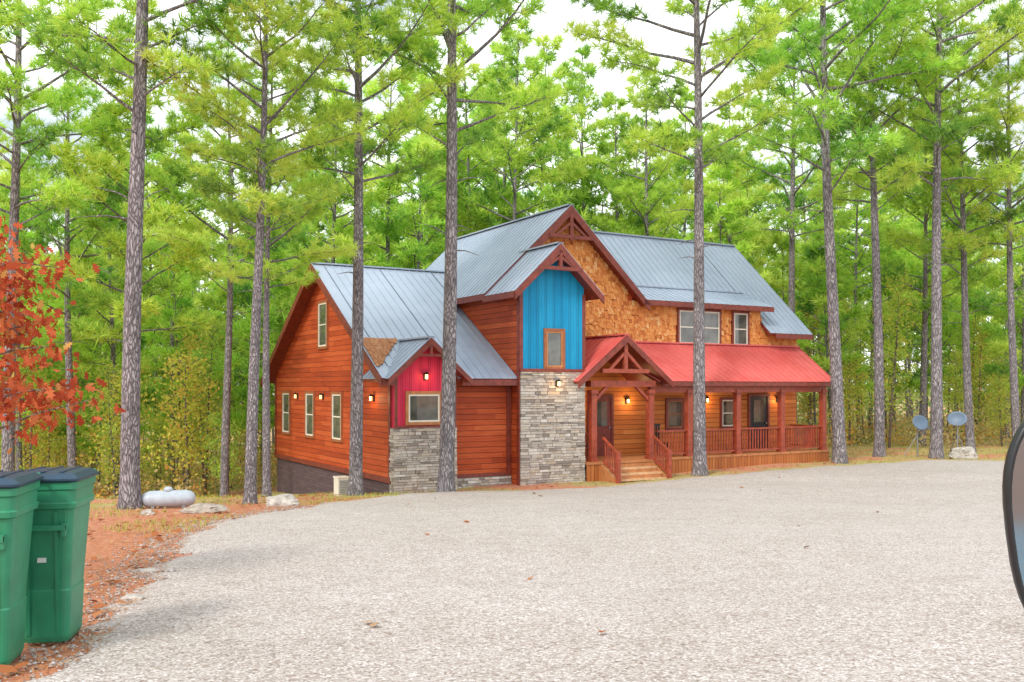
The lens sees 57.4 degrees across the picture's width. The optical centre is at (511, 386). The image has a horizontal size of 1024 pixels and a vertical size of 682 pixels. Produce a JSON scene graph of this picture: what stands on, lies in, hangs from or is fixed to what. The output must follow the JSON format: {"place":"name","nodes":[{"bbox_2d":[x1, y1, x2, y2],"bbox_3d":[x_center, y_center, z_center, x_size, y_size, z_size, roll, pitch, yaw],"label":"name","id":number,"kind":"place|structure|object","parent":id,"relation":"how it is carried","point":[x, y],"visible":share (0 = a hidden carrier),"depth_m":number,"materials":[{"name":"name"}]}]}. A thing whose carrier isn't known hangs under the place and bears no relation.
{"place":"outdoors","nodes":[
{"label":"outdoors","id":0,"kind":"place"},
{"bbox_2d":[0,391,1011,681],"bbox_3d":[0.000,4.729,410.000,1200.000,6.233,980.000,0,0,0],"label":"ground","id":1,"kind":"structure","parent":0,"point":[858,459],"depth_m":19.71,"materials":[{"name":"soil"}]},
{"bbox_2d":[0,470,43,664],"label":"wheeled bin","id":2,"kind":"object","parent":1,"relation":"on","point":[19,502],"visible":1,"depth_m":5.57,"materials":[{"name":"green plastic"}]},
{"bbox_2d":[0,334,58,469],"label":"autumn sapling","id":3,"kind":"object","parent":1,"relation":"on","point":[31,448],"visible":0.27,"depth_m":40.27,"materials":[{"name":"green plant"}]},
{"bbox_2d":[0,240,79,465],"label":"pine tree","id":4,"kind":"object","parent":1,"relation":"on","point":[52,372],"visible":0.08,"depth_m":47.48,"materials":[{"name":"green plant"}]},
{"bbox_2d":[0,169,81,425],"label":"pine tree","id":5,"kind":"object","parent":1,"relation":"on","point":[56,300],"visible":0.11,"depth_m":42.52,"materials":[{"name":"green plant"}]},
{"bbox_2d":[0,158,84,470],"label":"pine tree","id":6,"kind":"object","parent":1,"relation":"on","point":[6,201],"visible":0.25,"depth_m":37.51,"materials":[{"name":"green plant"}]},
{"bbox_2d":[22,397,82,467],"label":"autumn sapling","id":7,"kind":"object","parent":1,"relation":"on","point":[48,455],"visible":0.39,"depth_m":42.27,"materials":[{"name":"yellow plant"}]},
{"bbox_2d":[24,466,98,642],"bbox_3d":[-3.127,1.138,6.392,0.478,1.164,0.665,0,0,-10],"label":"wheeled bin","id":8,"kind":"object","parent":1,"relation":"on","point":[55,579],"visible":0.76,"depth_m":6.16,"materials":[{"name":"green plastic"}]},
{"bbox_2d":[0,214,125,454],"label":"oak tree","id":9,"kind":"object","parent":1,"relation":"on","point":[39,401],"visible":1,"depth_m":8.41,"materials":[{"name":"red plant"}]},
{"bbox_2d":[0,0,136,470],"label":"pine tree","id":10,"kind":"object","parent":1,"relation":"on","point":[64,193],"visible":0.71,"depth_m":30.00,"materials":[{"name":"green plant"}]},
{"bbox_2d":[0,23,176,466],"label":"pine tree","id":11,"kind":"object","parent":1,"relation":"on","point":[37,224],"visible":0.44,"depth_m":35.63,"materials":[{"name":"green plant"}]},
{"bbox_2d":[24,101,167,494],"bbox_3d":[-18.050,-3.382,41.361,6.222,18.840,5.314,-1,2,0],"label":"pine tree","id":12,"kind":"object","parent":1,"relation":"on","point":[118,332],"visible":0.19,"depth_m":41.33,"materials":[{"name":"green plant"}]},
{"bbox_2d":[53,277,149,491],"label":"pine tree","id":13,"kind":"object","parent":1,"relation":"on","point":[87,445],"visible":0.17,"depth_m":47.14,"materials":[{"name":"green plant"}]},
{"bbox_2d":[61,267,157,496],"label":"pine tree","id":14,"kind":"object","parent":1,"relation":"on","point":[82,371],"visible":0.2,"depth_m":44.45,"materials":[{"name":"green plant"}]},
{"bbox_2d":[54,136,176,357],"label":"pine tree","id":15,"kind":"object","parent":1,"relation":"on","point":[146,194],"visible":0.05,"depth_m":54.36,"materials":[{"name":"green plant"}]},
{"bbox_2d":[80,358,152,498],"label":"autumn sapling","id":16,"kind":"object","parent":1,"relation":"on","point":[112,447],"visible":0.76,"depth_m":37.45,"materials":[{"name":"green plant"}]},
{"bbox_2d":[82,332,164,456],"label":"pine tree","id":17,"kind":"object","parent":1,"relation":"on","point":[143,344],"visible":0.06,"depth_m":52.97,"materials":[{"name":"green plant"}]},
{"bbox_2d":[76,361,173,496],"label":"autumn sapling","id":18,"kind":"object","parent":1,"relation":"on","point":[118,427],"visible":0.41,"depth_m":39.15,"materials":[{"name":"green plant"}]},
{"bbox_2d":[0,0,251,509],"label":"pine tree","id":19,"kind":"object","parent":1,"relation":"on","point":[129,495],"visible":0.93,"depth_m":19.20,"materials":[{"name":"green plant"}]},
{"bbox_2d":[29,0,224,382],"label":"pine tree","id":20,"kind":"object","parent":1,"relation":"on","point":[158,136],"visible":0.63,"depth_m":32.26,"materials":[{"name":"green plant"}]},
{"bbox_2d":[88,112,212,487],"bbox_3d":[-22.619,-5.104,58.259,6.650,24.392,6.627,0,0,34],"label":"pine tree","id":21,"kind":"object","parent":1,"relation":"on","point":[149,119],"visible":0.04,"depth_m":58.49,"materials":[{"name":"green plant"}]},
{"bbox_2d":[140,412,180,489],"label":"autumn sapling","id":22,"kind":"object","parent":1,"relation":"on","point":[159,423],"visible":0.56,"depth_m":41.89,"materials":[{"name":"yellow plant"}]},
{"bbox_2d":[142,486,195,508],"bbox_3d":[-7.200,2.349,19.600,1.080,0.521,0.385,0,0,-17],"label":"gas tank","id":23,"kind":"object","parent":1,"relation":"on","point":[168,496],"visible":0.96,"depth_m":19.46,"materials":[{"name":"metal"}]},
{"bbox_2d":[118,107,220,489],"bbox_3d":[-18.484,-4.423,50.423,5.718,21.449,6.042,0,-1,0],"label":"pine tree","id":24,"kind":"object","parent":1,"relation":"on","point":[170,120],"visible":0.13,"depth_m":50.42,"materials":[{"name":"green plant"}]},
{"bbox_2d":[141,258,223,489],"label":"pine tree","id":25,"kind":"object","parent":1,"relation":"on","point":[165,350],"visible":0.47,"depth_m":44.47,"materials":[{"name":"green plant"}]},
{"bbox_2d":[142,276,224,483],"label":"pine tree","id":26,"kind":"object","parent":1,"relation":"on","point":[167,331],"visible":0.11,"depth_m":63.39,"materials":[{"name":"green plant"}]},
{"bbox_2d":[140,347,231,489],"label":"autumn sapling","id":27,"kind":"object","parent":1,"relation":"on","point":[184,430],"visible":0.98,"depth_m":37.36,"materials":[{"name":"green plant"}]},
{"bbox_2d":[0,495,384,681],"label":"pine straw","id":28,"kind":"object","parent":1,"relation":"on","point":[118,599],"visible":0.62,"depth_m":10.58,"materials":[{"name":"brown plant"}]},
{"bbox_2d":[156,320,230,478],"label":"autumn sapling","id":29,"kind":"object","parent":1,"relation":"on","point":[191,345],"visible":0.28,"depth_m":42.37,"materials":[{"name":"green plant"}]},
{"bbox_2d":[179,503,229,513],"bbox_3d":[-5.982,2.406,18.222,0.811,0.265,0.689,0,0,-42],"label":"boulder","id":30,"kind":"object","parent":1,"relation":"on","point":[201,508],"visible":0.75,"depth_m":18.07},
{"bbox_2d":[175,314,243,495],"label":"autumn sapling","id":31,"kind":"object","parent":1,"relation":"on","point":[213,342],"visible":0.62,"depth_m":39.01,"materials":[{"name":"green plant"}]},
{"bbox_2d":[197,408,245,489],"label":"autumn sapling","id":32,"kind":"object","parent":1,"relation":"on","point":[232,432],"visible":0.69,"depth_m":36.63,"materials":[{"name":"green plant"}]},
{"bbox_2d":[175,230,276,487],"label":"pine tree","id":33,"kind":"object","parent":1,"relation":"on","point":[205,300],"visible":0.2,"depth_m":44.58,"materials":[{"name":"green plant"}]},
{"bbox_2d":[143,14,320,496],"bbox_3d":[-10.133,-4.256,32.900,4.858,17.967,6.730,0,0,35],"label":"pine tree","id":34,"kind":"object","parent":1,"relation":"on","point":[196,242],"visible":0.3,"depth_m":32.66,"materials":[{"name":"green plant"}]},
{"bbox_2d":[188,217,298,489],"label":"pine tree","id":35,"kind":"object","parent":1,"relation":"on","point":[241,332],"visible":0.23,"depth_m":39.93,"materials":[{"name":"green plant"}]},
{"bbox_2d":[129,0,374,503],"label":"pine tree","id":36,"kind":"object","parent":1,"relation":"on","point":[262,55],"visible":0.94,"depth_m":20.68,"materials":[{"name":"green plant"}]},
{"bbox_2d":[185,33,358,496],"bbox_3d":[-6.262,-3.055,24.556,4.725,12.684,3.515,1,0,0],"label":"pine tree","id":37,"kind":"object","parent":1,"relation":"on","point":[312,253],"visible":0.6,"depth_m":24.41,"materials":[{"name":"green plant"}]},
{"bbox_2d":[296,114,369,262],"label":"pine tree","id":38,"kind":"object","parent":1,"relation":"on","point":[321,228],"visible":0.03,"depth_m":55.79,"materials":[{"name":"green plant"}]},
{"bbox_2d":[270,73,397,304],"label":"pine tree","id":39,"kind":"object","parent":1,"relation":"on","point":[370,195],"visible":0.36,"depth_m":43.77,"materials":[{"name":"green plant"}]},
{"bbox_2d":[258,0,470,495],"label":"pine tree","id":40,"kind":"object","parent":1,"relation":"on","point":[355,478],"visible":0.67,"depth_m":25.48,"materials":[{"name":"green plant"}]},
{"bbox_2d":[313,29,446,268],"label":"pine tree","id":41,"kind":"object","parent":1,"relation":"on","point":[402,89],"visible":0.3,"depth_m":45.07,"materials":[{"name":"green plant"}]},
{"bbox_2d":[363,132,445,269],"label":"pine tree","id":42,"kind":"object","parent":1,"relation":"on","point":[436,195],"visible":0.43,"depth_m":44.08,"materials":[{"name":"green plant"}]},
{"bbox_2d":[363,36,503,268],"bbox_3d":[-4.342,-7.644,52.034,8.126,24.540,8.560,0,0,0],"label":"pine tree","id":43,"kind":"object","parent":1,"relation":"on","point":[440,105],"visible":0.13,"depth_m":51.26,"materials":[{"name":"green plant"}]},
{"bbox_2d":[308,0,567,491],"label":"pine tree","id":44,"kind":"object","parent":1,"relation":"on","point":[535,95],"visible":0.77,"depth_m":26.21,"materials":[{"name":"green plant"}]},
{"bbox_2d":[422,32,543,262],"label":"pine tree","id":45,"kind":"object","parent":1,"relation":"on","point":[462,93],"visible":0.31,"depth_m":49.23,"materials":[{"name":"green plant"}]},
{"bbox_2d":[457,30,552,234],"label":"pine tree","id":46,"kind":"object","parent":1,"relation":"on","point":[494,46],"visible":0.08,"depth_m":55.60,"materials":[{"name":"green plant"}]},
{"bbox_2d":[0,437,1011,672],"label":"fallen leaves","id":47,"kind":"object","parent":1,"relation":"on","point":[7,668],"visible":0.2,"depth_m":13.78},
{"bbox_2d":[0,390,1020,498],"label":"undergrowth","id":48,"kind":"object","parent":1,"relation":"on","point":[982,432],"visible":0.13,"depth_m":48.33,"materials":[{"name":"green plant"}]},
{"bbox_2d":[434,17,589,226],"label":"pine tree","id":49,"kind":"object","parent":1,"relation":"on","point":[516,156],"visible":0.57,"depth_m":46.35,"materials":[{"name":"green plant"}]},
{"bbox_2d":[0,117,1023,438],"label":"distant woods","id":50,"kind":"object","parent":1,"relation":"on","point":[592,149],"visible":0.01,"depth_m":95.38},
{"bbox_2d":[473,30,593,228],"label":"pine tree","id":51,"kind":"object","parent":1,"relation":"on","point":[570,114],"visible":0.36,"depth_m":50.47,"materials":[{"name":"green plant"}]},
{"bbox_2d":[260,204,830,494],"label":"cabin house","id":52,"kind":"structure","parent":1,"relation":"on","point":[574,333],"depth_m":31.91,"materials":[{"name":"brown wood"}]},
{"bbox_2d":[282,391,290,434],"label":"window","id":53,"kind":"structure","parent":52,"relation":"in","point":[286,395],"depth_m":36.12,"materials":[{"name":"white plastic"}]},
{"bbox_2d":[305,391,314,438],"bbox_3d":[-7.261,1.000,33.648,0.080,1.680,1.030,0,0,-30],"label":"window","id":54,"kind":"structure","parent":52,"relation":"in","point":[309,395],"depth_m":33.59,"materials":[{"name":"white plastic"}]},
{"bbox_2d":[317,299,328,349],"bbox_3d":[-6.548,-2.150,32.419,0.080,1.680,1.030,0,0,-30],"label":"window","id":55,"kind":"structure","parent":52,"relation":"in","point":[322,306],"depth_m":32.36,"materials":[{"name":"white plastic"}]},
{"bbox_2d":[331,392,342,442],"bbox_3d":[-5.829,1.000,31.183,0.080,1.680,1.030,0,0,-30],"label":"window","id":56,"kind":"structure","parent":52,"relation":"in","point":[336,397],"depth_m":31.15,"materials":[{"name":"glass"}]},
{"bbox_2d":[405,391,440,424],"bbox_3d":[-2.590,0.625,27.468,1.180,0.990,0.080,0,0,-30],"label":"window","id":57,"kind":"structure","parent":52,"relation":"in","point":[421,407],"depth_m":27.44,"materials":[{"name":"white plastic"}]},
{"bbox_2d":[543,328,564,368],"bbox_3d":[1.327,-1.180,29.424,0.780,1.300,0.080,0,0,-30],"label":"window","id":58,"kind":"structure","parent":52,"relation":"in","point":[553,339],"depth_m":29.41,"materials":[{"name":"glass"}]},
{"bbox_2d":[587,394,613,456],"bbox_3d":[3.088,1.345,32.601,1.120,2.150,0.100,0,0,-30],"label":"door","id":59,"kind":"structure","parent":52,"relation":"in","point":[605,404],"depth_m":32.70,"materials":[{"name":"brown wood"}]},
{"bbox_2d":[665,398,683,429],"bbox_3d":[5.969,1.000,34.315,0.880,1.180,0.080,0,0,-30],"label":"window","id":60,"kind":"structure","parent":52,"relation":"in","point":[674,407],"depth_m":34.29,"materials":[{"name":"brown wood"}]},
{"bbox_2d":[676,308,720,345],"bbox_3d":[6.992,-2.210,34.920,2.130,1.400,0.080,0,0,-30],"label":"window","id":61,"kind":"structure","parent":52,"relation":"in","point":[684,329],"depth_m":34.75,"materials":[{"name":"white wood"}]},
{"bbox_2d":[720,398,732,428],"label":"window","id":62,"kind":"structure","parent":52,"relation":"in","point":[726,404],"depth_m":35.59,"materials":[{"name":"wood"}]},
{"bbox_2d":[731,311,749,346],"bbox_3d":[8.781,-2.210,35.962,0.880,1.400,0.080,0,0,-30],"label":"window","id":63,"kind":"structure","parent":52,"relation":"in","point":[740,323],"depth_m":35.96,"materials":[{"name":"wood"}]},
{"bbox_2d":[747,394,769,448],"bbox_3d":[9.613,1.345,36.399,1.120,2.150,0.100,0,0,-30],"label":"door","id":64,"kind":"structure","parent":52,"relation":"in","point":[758,405],"depth_m":36.40,"materials":[{"name":"grey wood"}]},
{"bbox_2d":[89,444,1008,533],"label":"grass","id":65,"kind":"structure","parent":1,"relation":"on","point":[221,503],"depth_m":22.82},
{"bbox_2d":[536,43,635,230],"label":"pine tree","id":66,"kind":"object","parent":1,"relation":"on","point":[577,79],"visible":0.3,"depth_m":57.07,"materials":[{"name":"green plant"}]},
{"bbox_2d":[570,87,653,234],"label":"pine tree","id":67,"kind":"object","parent":1,"relation":"on","point":[609,103],"visible":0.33,"depth_m":53.71,"materials":[{"name":"green plant"}]},
{"bbox_2d":[584,55,693,238],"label":"pine tree","id":68,"kind":"object","parent":1,"relation":"on","point":[624,189],"visible":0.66,"depth_m":51.24,"materials":[{"name":"green plant"}]},
{"bbox_2d":[557,0,829,475],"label":"pine tree","id":69,"kind":"object","parent":1,"relation":"on","point":[763,24],"visible":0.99,"depth_m":30.84,"materials":[{"name":"green plant"}]},
{"bbox_2d":[638,84,749,246],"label":"pine tree","id":70,"kind":"object","parent":1,"relation":"on","point":[689,114],"visible":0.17,"depth_m":59.60,"materials":[{"name":"green plant"}]},
{"bbox_2d":[681,157,773,283],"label":"pine tree","id":71,"kind":"object","parent":1,"relation":"on","point":[717,186],"visible":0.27,"depth_m":48.85,"materials":[{"name":"green plant"}]},
{"bbox_2d":[680,82,788,270],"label":"pine tree","id":72,"kind":"object","parent":1,"relation":"on","point":[724,114],"visible":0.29,"depth_m":56.41,"materials":[{"name":"green plant"}]},
{"bbox_2d":[708,157,787,296],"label":"pine tree","id":73,"kind":"object","parent":1,"relation":"on","point":[757,206],"visible":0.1,"depth_m":62.73,"materials":[{"name":"green plant"}]},
{"bbox_2d":[755,224,823,369],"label":"pine tree","id":74,"kind":"object","parent":1,"relation":"on","point":[775,286],"visible":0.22,"depth_m":52.93,"materials":[{"name":"green plant"}]},
{"bbox_2d":[714,0,880,446],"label":"pine tree","id":75,"kind":"object","parent":1,"relation":"on","point":[769,171],"visible":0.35,"depth_m":47.05,"materials":[{"name":"green plant"}]},
{"bbox_2d":[758,130,864,424],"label":"pine tree","id":76,"kind":"object","parent":1,"relation":"on","point":[811,207],"visible":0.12,"depth_m":69.55,"materials":[{"name":"green plant"}]},
{"bbox_2d":[795,293,828,424],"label":"autumn sapling","id":77,"kind":"object","parent":1,"relation":"on","point":[809,353],"visible":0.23,"depth_m":51.94,"materials":[{"name":"green plant"}]},
{"bbox_2d":[795,238,852,424],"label":"pine tree","id":78,"kind":"object","parent":1,"relation":"on","point":[801,256],"visible":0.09,"depth_m":55.44,"materials":[{"name":"green plant"}]},
{"bbox_2d":[776,157,872,351],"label":"pine tree","id":79,"kind":"object","parent":1,"relation":"on","point":[807,229],"visible":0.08,"depth_m":65.78,"materials":[{"name":"green plant"}]},
{"bbox_2d":[795,235,873,443],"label":"pine tree","id":80,"kind":"object","parent":1,"relation":"on","point":[811,299],"visible":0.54,"depth_m":48.78,"materials":[{"name":"green plant"}]},
{"bbox_2d":[827,352,873,445],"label":"autumn sapling","id":81,"kind":"object","parent":1,"relation":"on","point":[849,369],"visible":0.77,"depth_m":47.06,"materials":[{"name":"green plant"}]},
{"bbox_2d":[809,130,896,439],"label":"pine tree","id":82,"kind":"object","parent":1,"relation":"on","point":[859,289],"visible":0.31,"depth_m":54.79,"materials":[{"name":"green plant"}]},
{"bbox_2d":[727,0,984,463],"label":"pine tree","id":83,"kind":"object","parent":1,"relation":"on","point":[826,122],"visible":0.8,"depth_m":34.60,"materials":[{"name":"green plant"}]},
{"bbox_2d":[843,299,888,434],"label":"autumn sapling","id":84,"kind":"object","parent":1,"relation":"on","point":[860,343],"visible":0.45,"depth_m":53.20,"materials":[{"name":"green plant"}]},
{"bbox_2d":[834,152,916,435],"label":"pine tree","id":85,"kind":"object","parent":1,"relation":"on","point":[898,253],"visible":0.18,"depth_m":58.48,"materials":[{"name":"green plant"}]},
{"bbox_2d":[794,0,971,456],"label":"pine tree","id":86,"kind":"object","parent":1,"relation":"on","point":[863,176],"visible":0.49,"depth_m":36.92,"materials":[{"name":"green plant"}]},
{"bbox_2d":[856,302,914,439],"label":"autumn sapling","id":87,"kind":"object","parent":1,"relation":"on","point":[885,374],"visible":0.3,"depth_m":53.66,"materials":[{"name":"green plant"}]},
{"bbox_2d":[860,268,927,447],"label":"autumn sapling","id":88,"kind":"object","parent":1,"relation":"on","point":[891,391],"visible":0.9,"depth_m":44.76,"materials":[{"name":"green plant"}]},
{"bbox_2d":[861,242,930,434],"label":"pine tree","id":89,"kind":"object","parent":1,"relation":"on","point":[885,292],"visible":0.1,"depth_m":60.84,"materials":[{"name":"green plant"}]},
{"bbox_2d":[863,94,975,435],"bbox_3d":[28.183,-7.843,61.719,7.745,23.679,8.274,0,0,-14],"label":"pine tree","id":90,"kind":"object","parent":1,"relation":"on","point":[903,212],"visible":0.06,"depth_m":61.35,"materials":[{"name":"green plant"}]},
{"bbox_2d":[883,218,976,409],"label":"pine tree","id":91,"kind":"object","parent":1,"relation":"on","point":[913,260],"visible":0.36,"depth_m":52.75,"materials":[{"name":"green plant"}]},
{"bbox_2d":[838,0,1023,458],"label":"pine tree","id":92,"kind":"object","parent":1,"relation":"on","point":[1007,17],"visible":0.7,"depth_m":36.77,"materials":[{"name":"green plant"}]},
{"bbox_2d":[865,81,1005,446],"bbox_3d":[20.687,-5.943,46.245,7.142,19.275,7.072,1,1,0],"label":"pine tree","id":93,"kind":"object","parent":1,"relation":"on","point":[924,280],"visible":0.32,"depth_m":46.28,"materials":[{"name":"green plant"}]},
{"bbox_2d":[895,120,990,439],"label":"pine tree","id":94,"kind":"object","parent":1,"relation":"on","point":[909,220],"visible":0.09,"depth_m":55.80,"materials":[{"name":"green plant"}]},
{"bbox_2d":[885,0,1023,452],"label":"pine tree","id":95,"kind":"object","parent":1,"relation":"on","point":[922,244],"visible":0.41,"depth_m":40.87,"materials":[{"name":"green plant"}]},
{"bbox_2d":[942,343,982,439],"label":"autumn sapling","id":96,"kind":"object","parent":1,"relation":"on","point":[955,366],"visible":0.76,"depth_m":49.21,"materials":[{"name":"green plant"}]},
{"bbox_2d":[949,290,994,408],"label":"autumn sapling","id":97,"kind":"object","parent":1,"relation":"on","point":[971,326],"visible":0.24,"depth_m":59.02,"materials":[{"name":"green plant"}]},
{"bbox_2d":[942,294,1004,424],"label":"pine tree","id":98,"kind":"object","parent":1,"relation":"on","point":[959,341],"visible":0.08,"depth_m":62.23,"materials":[{"name":"green plant"}]},
{"bbox_2d":[924,0,1023,437],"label":"pine tree","id":99,"kind":"object","parent":1,"relation":"on","point":[979,212],"visible":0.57,"depth_m":39.97,"materials":[{"name":"green plant"}]},
{"bbox_2d":[947,315,1004,437],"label":"autumn sapling","id":100,"kind":"object","parent":1,"relation":"on","point":[981,345],"visible":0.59,"depth_m":56.93,"materials":[{"name":"green plant"}]},
{"bbox_2d":[958,147,1023,438],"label":"pine tree","id":101,"kind":"object","parent":1,"relation":"on","point":[982,300],"visible":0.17,"depth_m":55.90,"materials":[{"name":"green plant"}]},
{"bbox_2d":[976,205,1023,424],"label":"pine tree","id":102,"kind":"object","parent":1,"relation":"on","point":[1001,345],"visible":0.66,"depth_m":49.20,"materials":[{"name":"green plant"}]},
{"bbox_2d":[978,375,1022,446],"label":"autumn sapling","id":103,"kind":"object","parent":1,"relation":"on","point":[998,386],"visible":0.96,"depth_m":46.70,"materials":[{"name":"green plant"}]},
{"bbox_2d":[0,0,1023,394],"label":"sky","id":104,"kind":"structure","parent":0,"point":[661,40],"materials":[{"name":"white"}]},
{"bbox_2d":[26,460,1023,681],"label":"gravel driveway","id":105,"kind":"structure","parent":0,"point":[910,501],"depth_m":8.47,"materials":[{"name":"gravel"}]},
{"bbox_2d":[0,505,1023,681],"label":"loose pebbles","id":106,"kind":"object","parent":105,"relation":"on","point":[33,649],"visible":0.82,"depth_m":7.86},
{"bbox_2d":[1002,421,1023,607],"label":"car side mirror","id":107,"kind":"object","parent":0,"point":[1013,491],"visible":1,"depth_m":0.99,"materials":[{"name":"black plastic"}]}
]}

